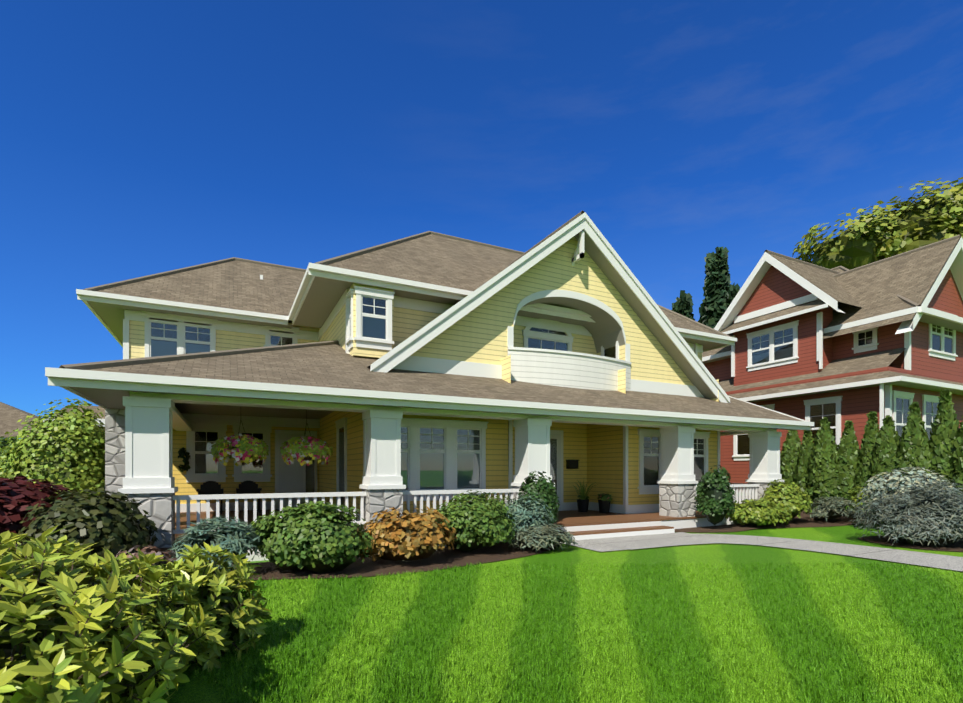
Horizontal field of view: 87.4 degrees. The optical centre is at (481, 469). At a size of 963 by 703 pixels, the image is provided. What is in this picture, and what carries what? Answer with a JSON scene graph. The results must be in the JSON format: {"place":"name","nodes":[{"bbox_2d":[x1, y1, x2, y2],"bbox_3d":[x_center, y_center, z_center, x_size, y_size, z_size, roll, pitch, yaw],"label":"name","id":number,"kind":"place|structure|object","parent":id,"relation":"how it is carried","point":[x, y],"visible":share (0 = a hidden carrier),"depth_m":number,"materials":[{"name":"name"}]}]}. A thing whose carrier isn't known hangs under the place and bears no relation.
{"place":"outdoors","nodes":[
{"label":"outdoors","id":0,"kind":"place"},
{"bbox_2d":[101,236,718,513],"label":"house walls","id":1,"kind":"structure","parent":0,"point":[477,334],"depth_m":12.85,"materials":[{"name":"yellow wood"}]},
{"bbox_2d":[178,447,190,471],"bbox_3d":[-7.765,-0.270,13.166,0.296,0.654,0.234,0,0,-27],"label":"wall planter","id":2,"kind":"object","parent":1,"relation":"attached to","point":[182,452],"visible":1,"depth_m":13.14,"materials":[{"name":"green plant"}]},
{"bbox_2d":[151,297,566,497],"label":"window panes","id":3,"kind":"structure","parent":1,"relation":"in","point":[244,464],"depth_m":13.40,"materials":[{"name":"glass"}]},
{"bbox_2d":[151,316,478,489],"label":"house blinds","id":4,"kind":"object","parent":3,"relation":"in","point":[432,468],"visible":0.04,"depth_m":10.76,"materials":[{"name":"white fabric"}]},
{"bbox_2d":[279,433,560,509],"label":"house doors","id":5,"kind":"structure","parent":1,"relation":"in","point":[291,478],"depth_m":14.28,"materials":[{"name":"white wood"}]},
{"bbox_2d":[54,234,801,420],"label":"house roof","id":6,"kind":"structure","parent":1,"relation":"on","point":[429,259],"depth_m":12.18,"materials":[{"name":"brown"}]},
{"bbox_2d":[59,210,730,369],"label":"roof ridge caps","id":7,"kind":"object","parent":6,"relation":"on","point":[111,363],"visible":0.38,"depth_m":12.08,"materials":[{"name":"brown"}]},
{"bbox_2d":[69,230,794,429],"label":"house soffits","id":8,"kind":"object","parent":6,"relation":"attached to","point":[323,297],"visible":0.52,"depth_m":12.91,"materials":[{"name":"white paint"}]},
{"bbox_2d":[105,298,773,547],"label":"house","id":9,"kind":"structure","parent":0,"point":[676,500],"depth_m":10.46,"materials":[{"name":"grey stone"}]},
{"bbox_2d":[0,0,962,438],"label":"sky","id":10,"kind":"structure","parent":0,"point":[139,138],"materials":[{"name":"blue"}]},
{"bbox_2d":[149,493,962,702],"bbox_3d":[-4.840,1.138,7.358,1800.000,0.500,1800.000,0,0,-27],"label":"lawn","id":11,"kind":"structure","parent":0,"point":[196,689],"depth_m":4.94,"materials":[{"name":"green plant"}]},
{"bbox_2d":[0,398,104,505],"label":"shrubs","id":12,"kind":"object","parent":11,"relation":"on","point":[67,450],"visible":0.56,"depth_m":9.91,"materials":[{"name":"green plant"}]},
{"bbox_2d":[0,525,272,702],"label":"bush","id":13,"kind":"object","parent":11,"relation":"on","point":[94,657],"depth_m":2.40,"materials":[{"name":"green plant"}]},
{"bbox_2d":[70,541,559,580],"bbox_3d":[-4.835,1.376,8.088,13.606,0.001,7.863,0,0,-27],"label":"mulch bed","id":14,"kind":"object","parent":11,"relation":"on","point":[445,557],"visible":0.23,"depth_m":7.41,"materials":[{"name":"brown soil"}]},
{"bbox_2d":[43,212,813,560],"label":"house trim","id":15,"kind":"structure","parent":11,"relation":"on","point":[153,422],"depth_m":10.95,"materials":[{"name":"white wood"}]},
{"bbox_2d":[211,420,268,465],"bbox_3d":[-4.022,-0.761,8.423,0.886,1.421,0.862,0,0,-27],"label":"hanging basket","id":16,"kind":"object","parent":15,"relation":"hanging from","point":[239,447],"visible":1,"depth_m":8.18,"materials":[{"name":"green plant"}]},
{"bbox_2d":[280,409,332,465],"bbox_3d":[-3.086,-0.767,8.912,0.898,1.409,0.867,0,0,-27],"label":"hanging basket","id":17,"kind":"object","parent":15,"relation":"hanging from","point":[304,450],"visible":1,"depth_m":8.64,"materials":[{"name":"green plant"}]},
{"bbox_2d":[123,509,727,552],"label":"porch deck","id":18,"kind":"structure","parent":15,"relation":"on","point":[568,518],"depth_m":11.50,"materials":[{"name":"brown wood"}]},
{"bbox_2d":[196,481,223,513],"bbox_3d":[-6.849,0.695,12.734,0.590,0.827,0.570,0,0,-27],"label":"porch chair","id":19,"kind":"object","parent":18,"relation":"on","point":[210,487],"visible":0.58,"depth_m":12.94,"materials":[{"name":"grey wicker"}]},
{"bbox_2d":[236,481,261,513],"bbox_3d":[-6.062,0.695,13.129,0.590,0.827,0.570,0,0,-27],"label":"porch chair","id":20,"kind":"object","parent":18,"relation":"on","point":[248,487],"visible":0.75,"depth_m":13.33,"materials":[{"name":"grey wicker"}]},
{"bbox_2d":[597,493,611,512],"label":"potted plant flowers","id":21,"kind":"object","parent":18,"relation":"on","point":[604,502],"visible":1,"depth_m":12.95,"materials":[{"name":"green plant"}]},
{"bbox_2d":[508,350,630,390],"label":"balcony parapet","id":22,"kind":"structure","parent":15,"relation":"attached to","point":[565,370],"depth_m":12.13,"materials":[{"name":"white wood"}]},
{"bbox_2d":[560,532,689,551],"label":"walkway","id":23,"kind":"structure","parent":11,"relation":"on","point":[599,547],"depth_m":9.03,"materials":[{"name":"concrete"}]},
{"bbox_2d":[672,247,739,328],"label":"conifers","id":24,"kind":"object","parent":11,"relation":"on","point":[720,292],"visible":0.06,"depth_m":44.52,"materials":[{"name":"green plant"}]},
{"bbox_2d":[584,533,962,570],"bbox_3d":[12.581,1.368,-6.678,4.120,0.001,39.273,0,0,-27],"label":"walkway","id":25,"kind":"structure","parent":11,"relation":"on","point":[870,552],"depth_m":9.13,"materials":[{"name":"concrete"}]},
{"bbox_2d":[675,496,877,531],"bbox_3d":[9.622,1.134,14.525,10.336,0.484,8.089,0,0,8],"label":"mulch bed","id":26,"kind":"object","parent":11,"relation":"on","point":[805,520],"visible":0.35,"depth_m":12.28,"materials":[{"name":"brown soil"}]},
{"bbox_2d":[702,237,962,460],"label":"house trim","id":27,"kind":"structure","parent":11,"relation":"on","point":[953,262],"depth_m":17.53,"materials":[{"name":"white wood"}]},
{"bbox_2d":[780,389,962,505],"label":"arborvitae hedge","id":28,"kind":"object","parent":11,"relation":"on","point":[823,465],"visible":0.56,"depth_m":14.22,"materials":[{"name":"green plant"}]},
{"bbox_2d":[792,177,962,269],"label":"broadleaf trees","id":29,"kind":"object","parent":11,"relation":"on","point":[867,238],"visible":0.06,"depth_m":29.05,"materials":[{"name":"green plant"}]},
{"bbox_2d":[857,536,962,551],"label":"mulch bed","id":30,"kind":"object","parent":11,"relation":"on","point":[957,547],"visible":0.35,"depth_m":9.30,"materials":[{"name":"brown soil"}]},
{"bbox_2d":[0,465,962,579],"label":"shrubs","id":31,"kind":"object","parent":30,"relation":"on","point":[916,506],"visible":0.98,"depth_m":7.24,"materials":[{"name":"green plant"}]},
{"bbox_2d":[566,460,579,468],"bbox_3d":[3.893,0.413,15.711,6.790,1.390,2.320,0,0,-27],"label":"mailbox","id":32,"kind":"object","parent":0,"point":[571,464],"visible":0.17,"depth_m":13.74,"materials":[{"name":"black metal"}]},
{"bbox_2d":[574,480,595,511],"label":"potted grass","id":33,"kind":"object","parent":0,"point":[583,502],"depth_m":13.22,"materials":[{"name":"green plant"}]},
{"bbox_2d":[737,328,871,454],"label":"window frames","id":34,"kind":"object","parent":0,"point":[787,333],"depth_m":18.84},
{"bbox_2d":[704,266,962,492],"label":"red house walls","id":35,"kind":"structure","parent":0,"point":[775,286],"depth_m":18.00,"materials":[{"name":"red wood"}]},
{"bbox_2d":[702,237,962,398],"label":"roof","id":36,"kind":"structure","parent":35,"relation":"on","point":[869,291],"depth_m":17.64,"materials":[{"name":"brown"}]},
{"bbox_2d":[702,313,962,402],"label":"red house soffits","id":37,"kind":"object","parent":36,"relation":"attached to","point":[940,322],"visible":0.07,"depth_m":16.61,"materials":[{"name":"paint"}]},
{"bbox_2d":[764,235,960,306],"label":"red house ridge caps","id":38,"kind":"object","parent":36,"relation":"on","point":[904,299],"visible":0.4,"depth_m":19.10,"materials":[{"name":"brown"}]},
{"bbox_2d":[737,325,951,454],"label":"window panes","id":39,"kind":"structure","parent":35,"relation":"in","point":[936,342],"depth_m":17.15,"materials":[{"name":"glass"}]},
{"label":"distant house walls","id":40,"kind":"object","parent":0,"visible":0},
{"bbox_2d":[0,402,47,437],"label":"roof","id":41,"kind":"structure","parent":40,"relation":"on","point":[10,416],"depth_m":31.16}
]}

